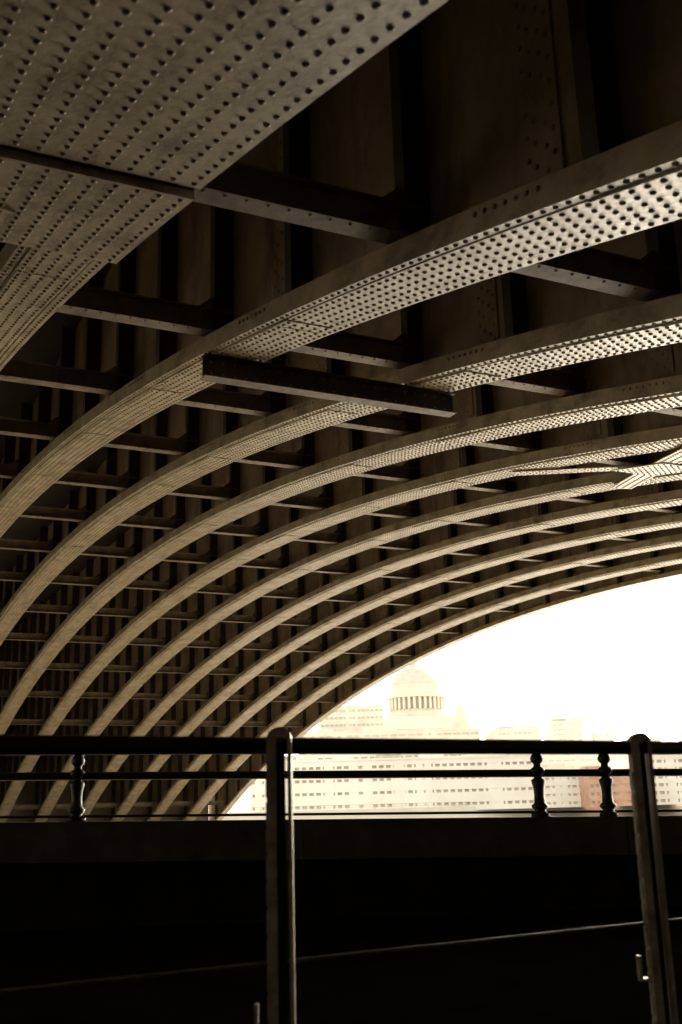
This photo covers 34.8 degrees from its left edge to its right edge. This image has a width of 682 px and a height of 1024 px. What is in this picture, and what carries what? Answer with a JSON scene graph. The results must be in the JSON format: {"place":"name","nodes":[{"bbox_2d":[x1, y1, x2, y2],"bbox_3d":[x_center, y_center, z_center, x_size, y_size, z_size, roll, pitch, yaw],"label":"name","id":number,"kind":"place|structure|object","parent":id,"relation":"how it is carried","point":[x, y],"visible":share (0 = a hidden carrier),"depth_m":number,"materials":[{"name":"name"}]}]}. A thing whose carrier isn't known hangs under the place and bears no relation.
{"place":"outdoors","nodes":[
{"label":"outdoors","id":0,"kind":"place"},
{"bbox_2d":[0,906,681,1023],"bbox_3d":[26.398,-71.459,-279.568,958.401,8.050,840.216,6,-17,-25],"label":"ground","id":1,"kind":"structure","parent":0,"point":[588,977],"depth_m":6.50,"materials":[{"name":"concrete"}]},
{"bbox_2d":[6,763,207,821],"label":"stone piers","id":2,"kind":"structure","parent":1,"relation":"on","point":[26,796],"depth_m":57.98,"materials":[{"name":"stone"}]},
{"bbox_2d":[0,242,107,370],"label":"arch rib","id":3,"kind":"object","parent":2,"relation":"attached to","point":[8,251],"visible":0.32,"depth_m":7.71,"materials":[{"name":"metal"}]},
{"bbox_2d":[0,168,173,366],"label":"soffit rivets","id":4,"kind":"object","parent":3,"relation":"attached to","point":[46,272],"visible":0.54,"depth_m":7.78,"materials":[{"name":"paint"}]},
{"bbox_2d":[0,262,186,631],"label":"deck","id":5,"kind":"structure","parent":2,"relation":"on","point":[42,344],"depth_m":23.04,"materials":[{"name":"brown metal"}]},
{"bbox_2d":[0,0,681,537],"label":"arch rib","id":6,"kind":"object","parent":2,"relation":"attached to","point":[432,108],"visible":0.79,"depth_m":6.75,"materials":[{"name":"metal"}]},
{"bbox_2d":[21,3,556,472],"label":"web rivets","id":7,"kind":"object","parent":6,"relation":"on","point":[537,189],"visible":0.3,"depth_m":5.77,"materials":[{"name":"paint"}]},
{"bbox_2d":[0,162,681,535],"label":"soffit rivets","id":8,"kind":"object","parent":6,"relation":"attached to","point":[642,176],"visible":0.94,"depth_m":7.25,"materials":[{"name":"paint"}]},
{"bbox_2d":[0,0,681,488],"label":"soffit bracing","id":9,"kind":"object","parent":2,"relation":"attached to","point":[66,16],"visible":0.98,"depth_m":4.07,"materials":[{"name":"beige paint"}]},
{"bbox_2d":[0,0,681,488],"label":"bracing rivets","id":10,"kind":"object","parent":9,"relation":"on","point":[208,50],"visible":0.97,"depth_m":4.15,"materials":[{"name":"paint"}]},
{"bbox_2d":[0,219,681,645],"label":"arch rib","id":11,"kind":"object","parent":2,"relation":"attached to","point":[528,315],"visible":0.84,"depth_m":10.61,"materials":[{"name":"metal"}]},
{"bbox_2d":[6,279,495,605],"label":"web rivets","id":12,"kind":"object","parent":11,"relation":"on","point":[484,330],"visible":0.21,"depth_m":9.84,"materials":[{"name":"paint"}]},
{"bbox_2d":[200,353,456,417],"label":"hanging beam","id":13,"kind":"structure","parent":11,"relation":"hanging from","point":[252,374],"depth_m":10.19,"materials":[{"name":"metal"}]},
{"bbox_2d":[210,360,445,409],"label":"hanging beam rivets","id":14,"kind":"object","parent":13,"relation":"attached to","point":[279,383],"visible":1,"depth_m":10.18,"materials":[{"name":"brown metal"}]},
{"bbox_2d":[0,319,681,642],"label":"soffit rivets","id":15,"kind":"object","parent":11,"relation":"attached to","point":[609,339],"visible":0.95,"depth_m":13.05,"materials":[{"name":"paint"}]},
{"bbox_2d":[0,342,681,733],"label":"arch rib","id":16,"kind":"object","parent":2,"relation":"attached to","point":[604,382],"visible":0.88,"depth_m":17.20,"materials":[{"name":"metal"}]},
{"bbox_2d":[0,392,681,733],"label":"soffit rivets","id":17,"kind":"object","parent":16,"relation":"attached to","point":[329,482],"visible":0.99,"depth_m":17.10,"materials":[{"name":"paint"}]},
{"bbox_2d":[12,345,670,691],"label":"web rivets","id":18,"kind":"object","parent":16,"relation":"on","point":[653,373],"visible":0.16,"depth_m":13.76,"materials":[{"name":"paint"}]},
{"bbox_2d":[0,411,681,821],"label":"arch rib","id":19,"kind":"object","parent":2,"relation":"attached to","point":[626,431],"visible":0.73,"depth_m":23.32,"materials":[{"name":"metal"}]},
{"bbox_2d":[2,421,598,801],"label":"web rivets","id":20,"kind":"object","parent":19,"relation":"on","point":[432,477],"visible":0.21,"depth_m":17.88,"materials":[{"name":"paint"}]},
{"bbox_2d":[0,439,681,820],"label":"soffit rivets","id":21,"kind":"object","parent":19,"relation":"attached to","point":[314,531],"visible":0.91,"depth_m":22.46,"materials":[{"name":"paint"}]},
{"bbox_2d":[33,449,681,821],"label":"arch rib","id":22,"kind":"object","parent":2,"relation":"attached to","point":[461,502],"visible":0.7,"depth_m":29.01,"materials":[{"name":"metal"}]},
{"bbox_2d":[45,468,558,799],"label":"web rivets","id":23,"kind":"object","parent":22,"relation":"on","point":[352,540],"visible":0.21,"depth_m":24.95,"materials":[{"name":"paint"}]},
{"bbox_2d":[37,472,681,821],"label":"soffit rivets","id":24,"kind":"object","parent":22,"relation":"attached to","point":[339,559],"visible":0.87,"depth_m":26.00,"materials":[{"name":"paint"}]},
{"bbox_2d":[82,480,681,818],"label":"arch rib","id":25,"kind":"object","parent":2,"relation":"attached to","point":[264,608],"visible":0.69,"depth_m":31.14,"materials":[{"name":"metal"}]},
{"bbox_2d":[84,485,649,801],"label":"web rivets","id":26,"kind":"object","parent":25,"relation":"on","point":[428,546],"visible":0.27,"depth_m":25.81,"materials":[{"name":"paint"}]},
{"bbox_2d":[83,499,681,814],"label":"soffit rivets","id":27,"kind":"object","parent":25,"relation":"attached to","point":[379,576],"visible":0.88,"depth_m":28.35,"materials":[{"name":"paint"}]},
{"bbox_2d":[111,505,681,820],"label":"arch rib","id":28,"kind":"object","parent":2,"relation":"attached to","point":[280,637],"visible":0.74,"depth_m":34.71,"materials":[{"name":"metal"}]},
{"bbox_2d":[114,521,681,820],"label":"soffit rivets","id":29,"kind":"object","parent":28,"relation":"attached to","point":[386,602],"visible":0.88,"depth_m":32.06,"materials":[{"name":"paint"}]},
{"bbox_2d":[147,527,681,820],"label":"arch rib","id":30,"kind":"object","parent":2,"relation":"attached to","point":[294,663],"visible":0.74,"depth_m":37.37,"materials":[{"name":"metal"}]},
{"bbox_2d":[154,541,681,820],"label":"soffit rivets","id":31,"kind":"object","parent":30,"relation":"attached to","point":[414,617],"visible":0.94,"depth_m":34.39,"materials":[{"name":"paint"}]},
{"bbox_2d":[182,546,681,820],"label":"arch rib","id":32,"kind":"object","parent":2,"relation":"attached to","point":[305,689],"visible":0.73,"depth_m":39.86,"materials":[{"name":"metal"}]},
{"bbox_2d":[187,559,681,819],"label":"soffit rivets","id":33,"kind":"object","parent":32,"relation":"attached to","point":[430,635],"visible":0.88,"depth_m":37.17,"materials":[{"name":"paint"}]},
{"bbox_2d":[209,563,681,819],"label":"fascia rib","id":34,"kind":"object","parent":2,"relation":"attached to","point":[312,715],"visible":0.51,"depth_m":41.48,"materials":[{"name":"beige paint"}]},
{"bbox_2d":[0,161,681,809],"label":"transverse struts","id":35,"kind":"object","parent":34,"relation":"attached to","point":[282,193],"visible":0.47,"depth_m":13.85,"materials":[{"name":"metal"}]},
{"bbox_2d":[3,190,681,809],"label":"strut rivets","id":36,"kind":"object","parent":35,"relation":"attached to","point":[245,410],"visible":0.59,"depth_m":14.59,"materials":[{"name":"metal"}]},
{"bbox_2d":[0,815,681,931],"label":"parapet wall","id":37,"kind":"structure","parent":1,"relation":"on","point":[80,875],"depth_m":9.68,"materials":[{"name":"concrete"}]},
{"bbox_2d":[0,754,681,821],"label":"ornamental railing","id":38,"kind":"object","parent":37,"relation":"on","point":[605,772],"visible":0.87,"depth_m":9.99,"materials":[{"name":"black metal"}]},
{"bbox_2d":[0,727,681,1023],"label":"steel railing","id":39,"kind":"object","parent":1,"relation":"on","point":[277,744],"visible":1,"depth_m":3.41,"materials":[{"name":"black metal"}]},
{"bbox_2d":[298,727,479,759],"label":"office building","id":40,"kind":"structure","parent":0,"point":[443,733],"depth_m":519.78,"materials":[{"name":"concrete"}]},
{"bbox_2d":[369,661,469,729],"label":"domed cathedral","id":41,"kind":"structure","parent":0,"point":[416,699],"depth_m":643.71,"materials":[{"name":"stone"}]},
{"bbox_2d":[208,804,681,819],"bbox_3d":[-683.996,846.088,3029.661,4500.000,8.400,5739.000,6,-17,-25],"label":"embankment","id":42,"kind":"structure","parent":0,"point":[472,808],"depth_m":292.24,"materials":[{"name":"stone"}]},
{"bbox_2d":[208,801,471,812],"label":"embankment railing","id":43,"kind":"object","parent":42,"relation":"on","point":[347,807],"visible":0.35,"depth_m":282.47,"materials":[{"name":"grey metal"}]},
{"bbox_2d":[320,705,384,731],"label":"office building","id":44,"kind":"structure","parent":42,"relation":"on","point":[351,717],"depth_m":558.41,"materials":[{"name":"concrete"}]},
{"bbox_2d":[250,754,533,811],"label":"office building","id":45,"kind":"structure","parent":42,"relation":"on","point":[500,793],"depth_m":298.18,"materials":[{"name":"beige concrete"}]},
{"bbox_2d":[313,754,511,759],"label":"office building","id":46,"kind":"structure","parent":42,"relation":"on","point":[331,756],"depth_m":321.78,"materials":[{"name":"beige concrete"}]},
{"bbox_2d":[541,763,580,807],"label":"office building","id":47,"kind":"structure","parent":42,"relation":"on","point":[561,792],"depth_m":298.94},
{"bbox_2d":[579,766,631,806],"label":"brick building","id":48,"kind":"structure","parent":42,"relation":"on","point":[590,792],"depth_m":289.09,"materials":[{"name":"orange brick"}]},
{"bbox_2d":[611,755,681,804],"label":"apartment building","id":49,"kind":"structure","parent":42,"relation":"on","point":[668,790],"depth_m":298.44,"materials":[{"name":"beige concrete"}]},
{"bbox_2d":[208,576,681,810],"label":"sky","id":50,"kind":"structure","parent":0,"point":[617,654],"materials":[{"name":"white"}]},
{"bbox_2d":[485,726,542,763],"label":"office building","id":51,"kind":"structure","parent":0,"point":[514,733],"depth_m":499.77,"materials":[{"name":"concrete"}]},
{"bbox_2d":[543,718,584,739],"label":"tower block","id":52,"kind":"structure","parent":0,"point":[560,729],"depth_m":619.36,"materials":[{"name":"beige concrete"}]},
{"bbox_2d":[543,740,613,768],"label":"office building","id":53,"kind":"structure","parent":0,"point":[574,761],"depth_m":558.02,"materials":[{"name":"concrete"}]},
{"bbox_2d":[581,714,607,739],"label":"tower crane","id":54,"kind":"object","parent":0,"point":[592,721],"visible":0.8,"depth_m":619.92,"materials":[{"name":"beige metal"}]},
{"bbox_2d":[582,731,613,739],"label":"office building","id":55,"kind":"structure","parent":0,"point":[600,735],"depth_m":639.85,"materials":[{"name":"beige concrete"}]},
{"bbox_2d":[611,738,660,762],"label":"office building","id":56,"kind":"structure","parent":0,"point":[614,757],"depth_m":432.78,"materials":[{"name":"concrete"}]}
]}

